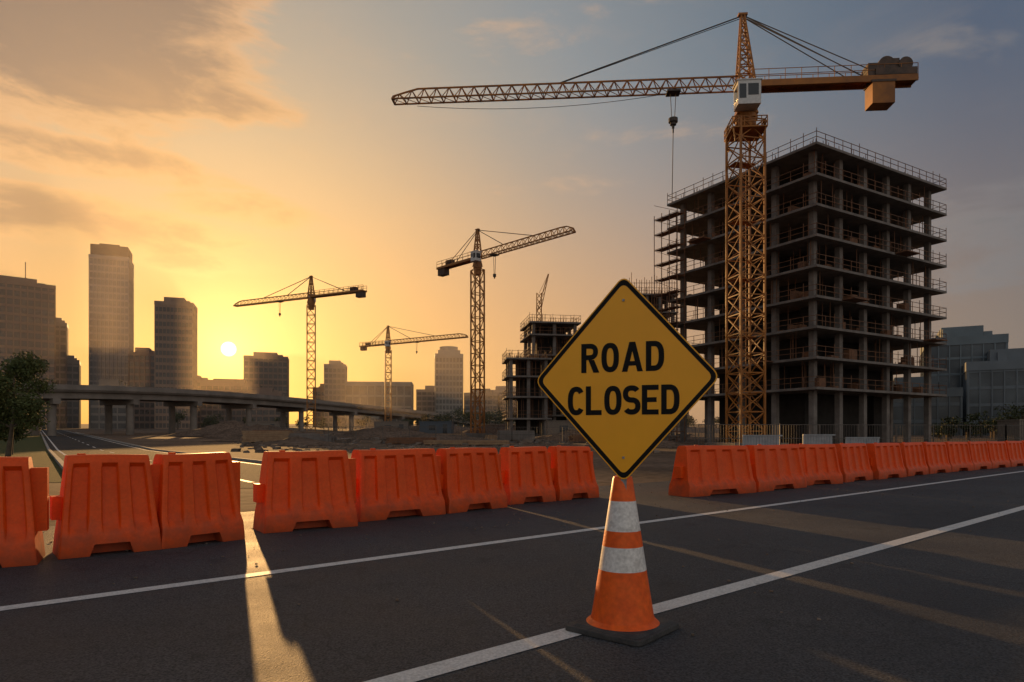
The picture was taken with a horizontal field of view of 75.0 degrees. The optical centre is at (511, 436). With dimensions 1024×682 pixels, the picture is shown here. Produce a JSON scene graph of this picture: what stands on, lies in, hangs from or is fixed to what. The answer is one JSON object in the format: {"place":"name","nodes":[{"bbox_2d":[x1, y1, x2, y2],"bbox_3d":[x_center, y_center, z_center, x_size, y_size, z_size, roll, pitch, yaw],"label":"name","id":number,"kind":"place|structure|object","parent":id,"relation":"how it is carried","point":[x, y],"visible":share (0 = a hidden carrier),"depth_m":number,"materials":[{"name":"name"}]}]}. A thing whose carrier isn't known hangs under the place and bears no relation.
{"place":"outdoors","nodes":[
{"label":"outdoors","id":0,"kind":"place"},
{"bbox_2d":[40,429,261,487],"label":"side road","id":1,"kind":"structure","parent":0,"point":[62,444],"depth_m":61.51,"materials":[{"name":"grey asphalt"}]},
{"bbox_2d":[309,436,336,441],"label":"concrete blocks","id":2,"kind":"object","parent":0,"point":[331,438],"visible":0.48,"depth_m":83.53,"materials":[{"name":"concrete"}]},
{"bbox_2d":[23,424,996,525],"bbox_3d":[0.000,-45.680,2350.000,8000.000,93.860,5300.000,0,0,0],"label":"ground","id":3,"kind":"structure","parent":0,"point":[656,467],"depth_m":69.79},
{"bbox_2d":[0,373,23,434],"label":"deciduous tree","id":4,"kind":"object","parent":3,"relation":"on","point":[1,430],"visible":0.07,"depth_m":38.48,"materials":[{"name":"green plant"}]},
{"bbox_2d":[0,426,31,454],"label":"deciduous tree","id":5,"kind":"object","parent":3,"relation":"on","point":[18,433],"visible":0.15,"depth_m":45.51,"materials":[{"name":"green plant"}]},
{"bbox_2d":[0,262,55,428],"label":"office tower","id":6,"kind":"structure","parent":3,"relation":"on","point":[27,314],"depth_m":293.62,"materials":[{"name":"grey concrete"}]},
{"bbox_2d":[0,351,56,456],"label":"deciduous tree","id":7,"kind":"object","parent":3,"relation":"on","point":[24,412],"visible":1,"depth_m":35.12,"materials":[{"name":"green plant"}]},
{"bbox_2d":[0,434,62,481],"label":"grass verge","id":8,"kind":"object","parent":3,"relation":"on","point":[33,447],"depth_m":48.20,"materials":[{"name":"green plant"}]},
{"bbox_2d":[56,317,68,428],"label":"office tower","id":9,"kind":"structure","parent":3,"relation":"on","point":[62,339],"depth_m":326.79,"materials":[{"name":"grey concrete"}]},
{"bbox_2d":[67,355,80,428],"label":"office block","id":10,"kind":"structure","parent":3,"relation":"on","point":[73,378],"depth_m":330.85,"materials":[{"name":"grey concrete"}]},
{"bbox_2d":[89,379,130,428],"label":"office block","id":11,"kind":"structure","parent":3,"relation":"on","point":[96,415],"depth_m":293.96,"materials":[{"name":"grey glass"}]},
{"bbox_2d":[88,243,133,384],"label":"office tower","id":12,"kind":"structure","parent":3,"relation":"on","point":[111,306],"depth_m":342.81,"materials":[{"name":"grey glass"}]},
{"bbox_2d":[128,347,153,427],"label":"office block","id":13,"kind":"structure","parent":3,"relation":"on","point":[140,367],"depth_m":342.43,"materials":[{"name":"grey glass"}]},
{"bbox_2d":[40,432,261,469],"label":"kerb","id":14,"kind":"structure","parent":3,"relation":"on","point":[59,461],"depth_m":48.46,"materials":[{"name":"concrete"}]},
{"bbox_2d":[154,297,197,428],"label":"office tower","id":15,"kind":"structure","parent":3,"relation":"on","point":[175,342],"depth_m":313.43,"materials":[{"name":"grey glass"}]},
{"bbox_2d":[197,375,212,427],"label":"office block","id":16,"kind":"structure","parent":3,"relation":"on","point":[201,379],"depth_m":395.73,"materials":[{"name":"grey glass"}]},
{"bbox_2d":[166,420,246,435],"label":"dirt mound","id":17,"kind":"object","parent":3,"relation":"on","point":[210,429],"visible":0.37,"depth_m":126.44,"materials":[{"name":"brown soil"}]},
{"bbox_2d":[200,379,260,427],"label":"office block","id":18,"kind":"structure","parent":3,"relation":"on","point":[233,385],"depth_m":372.49,"materials":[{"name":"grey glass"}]},
{"bbox_2d":[201,424,282,437],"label":"dirt mound","id":19,"kind":"object","parent":3,"relation":"on","point":[229,432],"visible":0.43,"depth_m":112.42,"materials":[{"name":"brown soil"}]},
{"bbox_2d":[243,387,283,424],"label":"office block","id":20,"kind":"structure","parent":3,"relation":"on","point":[264,414],"depth_m":343.65,"materials":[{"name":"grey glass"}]},
{"bbox_2d":[17,384,514,435],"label":"highway overpass","id":21,"kind":"object","parent":3,"relation":"on","point":[107,397],"visible":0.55,"depth_m":164.15,"materials":[{"name":"concrete"}]},
{"bbox_2d":[243,352,288,427],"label":"office block","id":22,"kind":"structure","parent":3,"relation":"on","point":[267,369],"depth_m":393.03,"materials":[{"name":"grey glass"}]},
{"bbox_2d":[241,431,293,442],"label":"material stack","id":23,"kind":"object","parent":3,"relation":"on","point":[253,438],"visible":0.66,"depth_m":82.77,"materials":[{"name":"brown wood"}]},
{"bbox_2d":[252,430,291,434],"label":"material stack","id":24,"kind":"object","parent":3,"relation":"on","point":[267,432],"visible":0.12,"depth_m":89.33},
{"bbox_2d":[214,430,337,440],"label":"dirt mound","id":25,"kind":"object","parent":3,"relation":"on","point":[234,438],"visible":0.21,"depth_m":89.81,"materials":[{"name":"brown soil"}]},
{"bbox_2d":[168,411,392,429],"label":"tree row","id":26,"kind":"object","parent":3,"relation":"on","point":[211,419],"visible":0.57,"depth_m":267.76,"materials":[{"name":"green plant"}]},
{"bbox_2d":[236,436,348,445],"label":"dirt mound","id":27,"kind":"object","parent":3,"relation":"on","point":[295,441],"visible":0.84,"depth_m":73.31,"materials":[{"name":"brown soil"}]},
{"bbox_2d":[233,275,366,432],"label":"tower crane","id":28,"kind":"object","parent":3,"relation":"on","point":[311,300],"visible":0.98,"depth_m":159.26,"materials":[{"name":"metal"}]},
{"bbox_2d":[288,433,319,438],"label":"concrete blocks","id":29,"kind":"object","parent":3,"relation":"on","point":[304,434],"visible":0.41,"depth_m":76.23,"materials":[{"name":"concrete"}]},
{"bbox_2d":[313,384,323,426],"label":"office block","id":30,"kind":"structure","parent":3,"relation":"on","point":[319,396],"depth_m":431.95,"materials":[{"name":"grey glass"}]},
{"bbox_2d":[324,360,346,427],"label":"office block","id":31,"kind":"structure","parent":3,"relation":"on","point":[335,375],"depth_m":413.04,"materials":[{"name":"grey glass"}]},
{"bbox_2d":[269,426,436,433],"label":"fence","id":32,"kind":"object","parent":3,"relation":"on","point":[366,427],"visible":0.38,"depth_m":107.78,"materials":[{"name":"metal"}]},
{"bbox_2d":[345,381,413,427],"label":"convention hall","id":33,"kind":"structure","parent":3,"relation":"on","point":[364,393],"depth_m":368.82,"materials":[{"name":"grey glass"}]},
{"bbox_2d":[332,426,428,438],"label":"dirt mound","id":34,"kind":"object","parent":3,"relation":"on","point":[382,432],"visible":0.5,"depth_m":102.52,"materials":[{"name":"brown soil"}]},
{"bbox_2d":[374,421,408,429],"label":"site cabin","id":35,"kind":"object","parent":3,"relation":"on","point":[391,423],"visible":0.37,"depth_m":120.81,"materials":[{"name":"metal"}]},
{"bbox_2d":[385,437,435,444],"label":"timber stack","id":36,"kind":"object","parent":3,"relation":"on","point":[408,441],"visible":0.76,"depth_m":76.79,"materials":[{"name":"brown wood"}]},
{"bbox_2d":[359,325,467,420],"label":"tower crane","id":37,"kind":"object","parent":3,"relation":"on","point":[387,343],"visible":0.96,"depth_m":219.24,"materials":[{"name":"metal"}]},
{"bbox_2d":[416,386,434,423],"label":"office block","id":38,"kind":"structure","parent":3,"relation":"on","point":[425,399],"depth_m":422.37,"materials":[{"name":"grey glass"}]},
{"bbox_2d":[384,434,481,441],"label":"dirt mound","id":39,"kind":"object","parent":3,"relation":"on","point":[448,437],"visible":0.47,"depth_m":86.16,"materials":[{"name":"brown soil"}]},
{"bbox_2d":[419,421,453,433],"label":"site cabin","id":40,"kind":"object","parent":3,"relation":"on","point":[446,427],"visible":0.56,"depth_m":122.75,"materials":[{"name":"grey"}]},
{"bbox_2d":[410,425,472,433],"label":"dirt mound","id":41,"kind":"object","parent":3,"relation":"on","point":[455,429],"visible":0.14,"depth_m":137.24,"materials":[{"name":"brown soil"}]},
{"bbox_2d":[423,440,467,444],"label":"timber stack","id":42,"kind":"object","parent":3,"relation":"on","point":[432,442],"visible":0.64,"depth_m":73.82,"materials":[{"name":"brown wood"}]},
{"bbox_2d":[434,346,462,426],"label":"office tower","id":43,"kind":"structure","parent":3,"relation":"on","point":[448,378],"depth_m":393.01,"materials":[{"name":"grey glass"}]},
{"bbox_2d":[228,433,691,452],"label":"rubble","id":44,"kind":"object","parent":3,"relation":"on","point":[258,449],"visible":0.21,"depth_m":71.03,"materials":[{"name":"concrete"}]},
{"bbox_2d":[414,407,516,427],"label":"tree row","id":45,"kind":"object","parent":3,"relation":"on","point":[488,415],"visible":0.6,"depth_m":261.22,"materials":[{"name":"green plant"}]},
{"bbox_2d":[464,389,498,426],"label":"office block","id":46,"kind":"structure","parent":3,"relation":"on","point":[491,401],"depth_m":392.88,"materials":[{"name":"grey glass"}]},
{"bbox_2d":[455,423,514,434],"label":"dirt mound","id":47,"kind":"object","parent":3,"relation":"on","point":[496,428],"visible":0.19,"depth_m":122.91,"materials":[{"name":"brown soil"}]},
{"bbox_2d":[467,440,509,444],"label":"material stack","id":48,"kind":"object","parent":3,"relation":"on","point":[487,442],"visible":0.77,"depth_m":73.15,"materials":[{"name":"brown wood"}]},
{"bbox_2d":[484,435,496,439],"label":"material stack","id":49,"kind":"object","parent":3,"relation":"on","point":[488,437],"visible":0.3,"depth_m":94.73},
{"bbox_2d":[491,386,516,418],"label":"office block","id":50,"kind":"structure","parent":3,"relation":"on","point":[501,392],"depth_m":412.92,"materials":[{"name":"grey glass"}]},
{"bbox_2d":[436,226,575,436],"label":"tower crane","id":51,"kind":"object","parent":3,"relation":"on","point":[474,259],"visible":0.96,"depth_m":119.54,"materials":[{"name":"metal"}]},
{"bbox_2d":[328,427,695,443],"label":"fence","id":52,"kind":"object","parent":3,"relation":"on","point":[506,434],"visible":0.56,"depth_m":82.78,"materials":[{"name":"metal"}]},
{"bbox_2d":[496,430,534,440],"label":"material stack","id":53,"kind":"object","parent":3,"relation":"on","point":[512,434],"visible":0.77,"depth_m":85.44,"materials":[{"name":"concrete"}]},
{"bbox_2d":[502,348,551,435],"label":"building under construction","id":54,"kind":"structure","parent":3,"relation":"on","point":[531,397],"depth_m":106.45,"materials":[{"name":"concrete"}]},
{"bbox_2d":[520,312,580,435],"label":"building under construction","id":55,"kind":"structure","parent":3,"relation":"on","point":[545,337],"depth_m":114.80,"materials":[{"name":"concrete"}]},
{"bbox_2d":[536,274,548,320],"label":"derrick crane","id":56,"kind":"object","parent":55,"relation":"on","point":[541,302],"visible":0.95,"depth_m":113.05,"materials":[{"name":"metal"}]},
{"bbox_2d":[535,429,579,441],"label":"dirt mound","id":57,"kind":"object","parent":3,"relation":"on","point":[555,437],"visible":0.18,"depth_m":88.23,"materials":[{"name":"brown soil"}]},
{"bbox_2d":[402,411,718,427],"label":"tree row","id":58,"kind":"object","parent":3,"relation":"on","point":[691,422],"visible":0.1,"depth_m":349.97,"materials":[{"name":"green plant"}]},
{"bbox_2d":[545,420,577,434],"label":"site cabin","id":59,"kind":"object","parent":3,"relation":"on","point":[554,426],"visible":0.37,"depth_m":95.70,"materials":[{"name":"metal"}]},
{"bbox_2d":[391,12,918,444],"bbox_3d":[12.225,-18.220,60.000,46.873,39.580,6.174,0,0,0],"label":"tower crane","id":60,"kind":"object","parent":3,"relation":"on","point":[881,80],"visible":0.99,"depth_m":59.73,"materials":[{"name":"metal"}]},
{"bbox_2d":[637,286,675,434],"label":"building under construction","id":61,"kind":"structure","parent":3,"relation":"on","point":[657,307],"depth_m":126.04,"materials":[{"name":"concrete"}]},
{"bbox_2d":[629,272,674,320],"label":"rebar scaffold","id":62,"kind":"object","parent":61,"relation":"on","point":[651,293],"visible":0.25,"depth_m":125.01,"materials":[{"name":"metal"}]},
{"bbox_2d":[657,440,689,446],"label":"dirt mound","id":63,"kind":"object","parent":3,"relation":"on","point":[664,443],"visible":0.27,"depth_m":68.14,"materials":[{"name":"soil"}]},
{"bbox_2d":[742,435,782,445],"bbox_3d":[17.293,0.575,46.170,2.800,1.350,0.600,0,0,-3],"label":"hoarding panel","id":64,"kind":"object","parent":3,"relation":"on","point":[760,439],"visible":0.64,"depth_m":46.05,"materials":[{"name":"metal"}]},
{"bbox_2d":[654,127,947,443],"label":"building under construction","id":65,"kind":"structure","parent":3,"relation":"on","point":[843,239],"depth_m":78.29,"materials":[{"name":"concrete"}]},
{"bbox_2d":[803,434,835,443],"bbox_3d":[21.684,0.550,47.219,2.400,1.400,0.600,0,0,-6],"label":"hoarding panel","id":66,"kind":"object","parent":3,"relation":"on","point":[817,438],"visible":0.57,"depth_m":47.08,"materials":[{"name":"metal"}]},
{"bbox_2d":[698,424,1023,444],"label":"fence","id":67,"kind":"object","parent":3,"relation":"on","point":[833,438],"visible":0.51,"depth_m":51.77,"materials":[{"name":"metal"}]},
{"bbox_2d":[845,437,879,443],"bbox_3d":[25.284,0.650,48.229,2.600,1.200,0.600,0,0,-6],"label":"hoarding panel","id":68,"kind":"object","parent":3,"relation":"on","point":[865,440],"visible":0.3,"depth_m":48.10,"materials":[{"name":"metal"}]},
{"bbox_2d":[893,376,962,435],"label":"glass office","id":69,"kind":"structure","parent":3,"relation":"on","point":[950,405],"depth_m":135.41,"materials":[{"name":"grey glass"}]},
{"bbox_2d":[920,325,1008,387],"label":"glass office","id":70,"kind":"structure","parent":3,"relation":"on","point":[961,348],"depth_m":142.95,"materials":[{"name":"grey glass"}]},
{"bbox_2d":[931,416,1005,440],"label":"tree row","id":71,"kind":"object","parent":3,"relation":"on","point":[940,430],"visible":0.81,"depth_m":99.75,"materials":[{"name":"green plant"}]},
{"bbox_2d":[963,348,1023,435],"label":"glass office","id":72,"kind":"structure","parent":3,"relation":"on","point":[994,381],"depth_m":133.28,"materials":[{"name":"grey glass"}]},
{"bbox_2d":[966,401,1023,437],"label":"tree row","id":73,"kind":"object","parent":3,"relation":"on","point":[1012,416],"visible":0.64,"depth_m":111.37,"materials":[{"name":"green plant"}]},
{"bbox_2d":[996,419,1023,440],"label":"site cabin","id":74,"kind":"object","parent":3,"relation":"on","point":[1019,432],"visible":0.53,"depth_m":73.85,"materials":[{"name":"metal"}]},
{"bbox_2d":[0,466,1023,681],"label":"road","id":75,"kind":"structure","parent":0,"point":[929,587],"depth_m":5.19,"materials":[{"name":"grey asphalt"}]},
{"bbox_2d":[0,457,48,567],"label":"traffic barrier","id":76,"kind":"object","parent":75,"relation":"on","point":[24,503],"visible":1,"depth_m":6.49,"materials":[{"name":"orange plastic"}]},
{"bbox_2d":[50,453,161,558],"bbox_3d":[-4.397,0.713,7.265,1.040,1.062,0.610,0,0,-40],"label":"traffic barrier","id":77,"kind":"object","parent":75,"relation":"on","point":[102,503],"visible":1,"depth_m":7.10,"materials":[{"name":"orange plastic"}]},
{"bbox_2d":[153,452,244,548],"bbox_3d":[-3.765,0.713,7.899,0.610,1.062,1.069,0,0,40],"label":"traffic barrier","id":78,"kind":"object","parent":75,"relation":"on","point":[197,497],"visible":0.94,"depth_m":7.76,"materials":[{"name":"orange plastic"}]},
{"bbox_2d":[253,450,357,532],"bbox_3d":[-2.812,0.713,9.132,1.356,1.062,0.610,0,0,-34],"label":"traffic barrier","id":79,"kind":"object","parent":75,"relation":"on","point":[292,490],"visible":1,"depth_m":8.95,"materials":[{"name":"orange plastic"}]},
{"bbox_2d":[351,448,445,521],"bbox_3d":[-1.818,0.713,10.399,1.612,1.062,0.610,0,0,-40],"label":"traffic barrier","id":80,"kind":"object","parent":75,"relation":"on","point":[396,482],"visible":0.96,"depth_m":10.21,"materials":[{"name":"orange plastic"}]},
{"bbox_2d":[436,447,506,513],"bbox_3d":[-0.753,0.713,11.427,0.610,1.062,1.454,0,0,44],"label":"traffic barrier","id":81,"kind":"object","parent":75,"relation":"on","point":[470,478],"visible":0.93,"depth_m":11.23,"materials":[{"name":"orange plastic"}]},
{"bbox_2d":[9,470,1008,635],"bbox_3d":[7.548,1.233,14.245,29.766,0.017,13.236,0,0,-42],"label":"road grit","id":82,"kind":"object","parent":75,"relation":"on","point":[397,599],"visible":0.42,"depth_m":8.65,"materials":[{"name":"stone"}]},
{"bbox_2d":[499,446,555,504],"bbox_3d":[0.232,0.713,12.691,1.215,1.062,0.610,0,0,-37],"label":"traffic barrier","id":83,"kind":"object","parent":75,"relation":"on","point":[526,474],"visible":0.95,"depth_m":12.49,"materials":[{"name":"orange plastic"}]},
{"bbox_2d":[547,445,598,500],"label":"traffic barrier","id":84,"kind":"object","parent":75,"relation":"on","point":[572,472],"visible":0.9,"depth_m":13.23,"materials":[{"name":"orange plastic"}]},
{"bbox_2d":[565,475,678,646],"bbox_3d":[0.715,0.749,4.310,0.559,0.990,0.559,0,0,40],"label":"traffic cone","id":85,"kind":"object","parent":75,"relation":"on","point":[622,611],"visible":0.96,"depth_m":4.19,"materials":[{"name":"orange plastic"}]},
{"bbox_2d":[538,279,716,488],"bbox_3d":[0.714,-0.294,4.253,1.140,1.418,0.048,0,0,19],"label":"road closed sign","id":86,"kind":"object","parent":85,"relation":"on","point":[627,378],"visible":1,"depth_m":4.23,"materials":[{"name":"metal"}]},
{"bbox_2d":[668,445,755,496],"bbox_3d":[4.365,0.713,14.432,2.211,1.062,0.610,0,0,-32],"label":"traffic barrier","id":87,"kind":"object","parent":75,"relation":"on","point":[703,470],"visible":1,"depth_m":14.13,"materials":[{"name":"orange plastic"}]},
{"bbox_2d":[745,444,806,491],"bbox_3d":[6.170,0.713,15.807,2.294,1.062,0.610,0,0,-39],"label":"traffic barrier","id":88,"kind":"object","parent":75,"relation":"on","point":[773,467],"visible":0.84,"depth_m":15.57,"materials":[{"name":"orange plastic"}]},
{"bbox_2d":[797,443,842,485],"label":"traffic barrier","id":89,"kind":"object","parent":75,"relation":"on","point":[820,463],"visible":0.72,"depth_m":17.27,"materials":[{"name":"orange plastic"}]},
{"bbox_2d":[835,443,872,481],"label":"traffic barrier","id":90,"kind":"object","parent":75,"relation":"on","point":[853,461],"visible":0.79,"depth_m":18.59,"materials":[{"name":"orange plastic"}]},
{"bbox_2d":[866,442,906,479],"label":"traffic barrier","id":91,"kind":"object","parent":75,"relation":"on","point":[886,460],"visible":0.85,"depth_m":19.75,"materials":[{"name":"orange plastic"}]},
{"bbox_2d":[899,442,928,475],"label":"traffic barrier","id":92,"kind":"object","parent":75,"relation":"on","point":[913,458],"visible":0.8,"depth_m":21.33,"materials":[{"name":"orange plastic"}]},
{"bbox_2d":[921,442,951,473],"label":"traffic barrier","id":93,"kind":"object","parent":75,"relation":"on","point":[936,456],"visible":0.78,"depth_m":22.63,"materials":[{"name":"orange plastic"}]},
{"bbox_2d":[944,441,973,471],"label":"traffic barrier","id":94,"kind":"object","parent":75,"relation":"on","point":[959,456],"visible":0.77,"depth_m":23.89,"materials":[{"name":"orange plastic"}]},
{"bbox_2d":[967,441,991,469],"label":"traffic barrier","id":95,"kind":"object","parent":75,"relation":"on","point":[979,455],"visible":0.69,"depth_m":25.15,"materials":[{"name":"orange plastic"}]},
{"bbox_2d":[985,441,1010,467],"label":"traffic barrier","id":96,"kind":"object","parent":75,"relation":"on","point":[998,454],"visible":0.66,"depth_m":26.44,"materials":[{"name":"orange plastic"}]},
{"bbox_2d":[1004,441,1023,466],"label":"traffic barrier","id":97,"kind":"object","parent":75,"relation":"on","point":[1015,451],"visible":0.71,"depth_m":27.71,"materials":[{"name":"orange plastic"}]},
{"bbox_2d":[0,0,1023,423],"label":"sky","id":98,"kind":"structure","parent":0,"point":[238,150],"materials":[{"name":"orange"}]}
]}

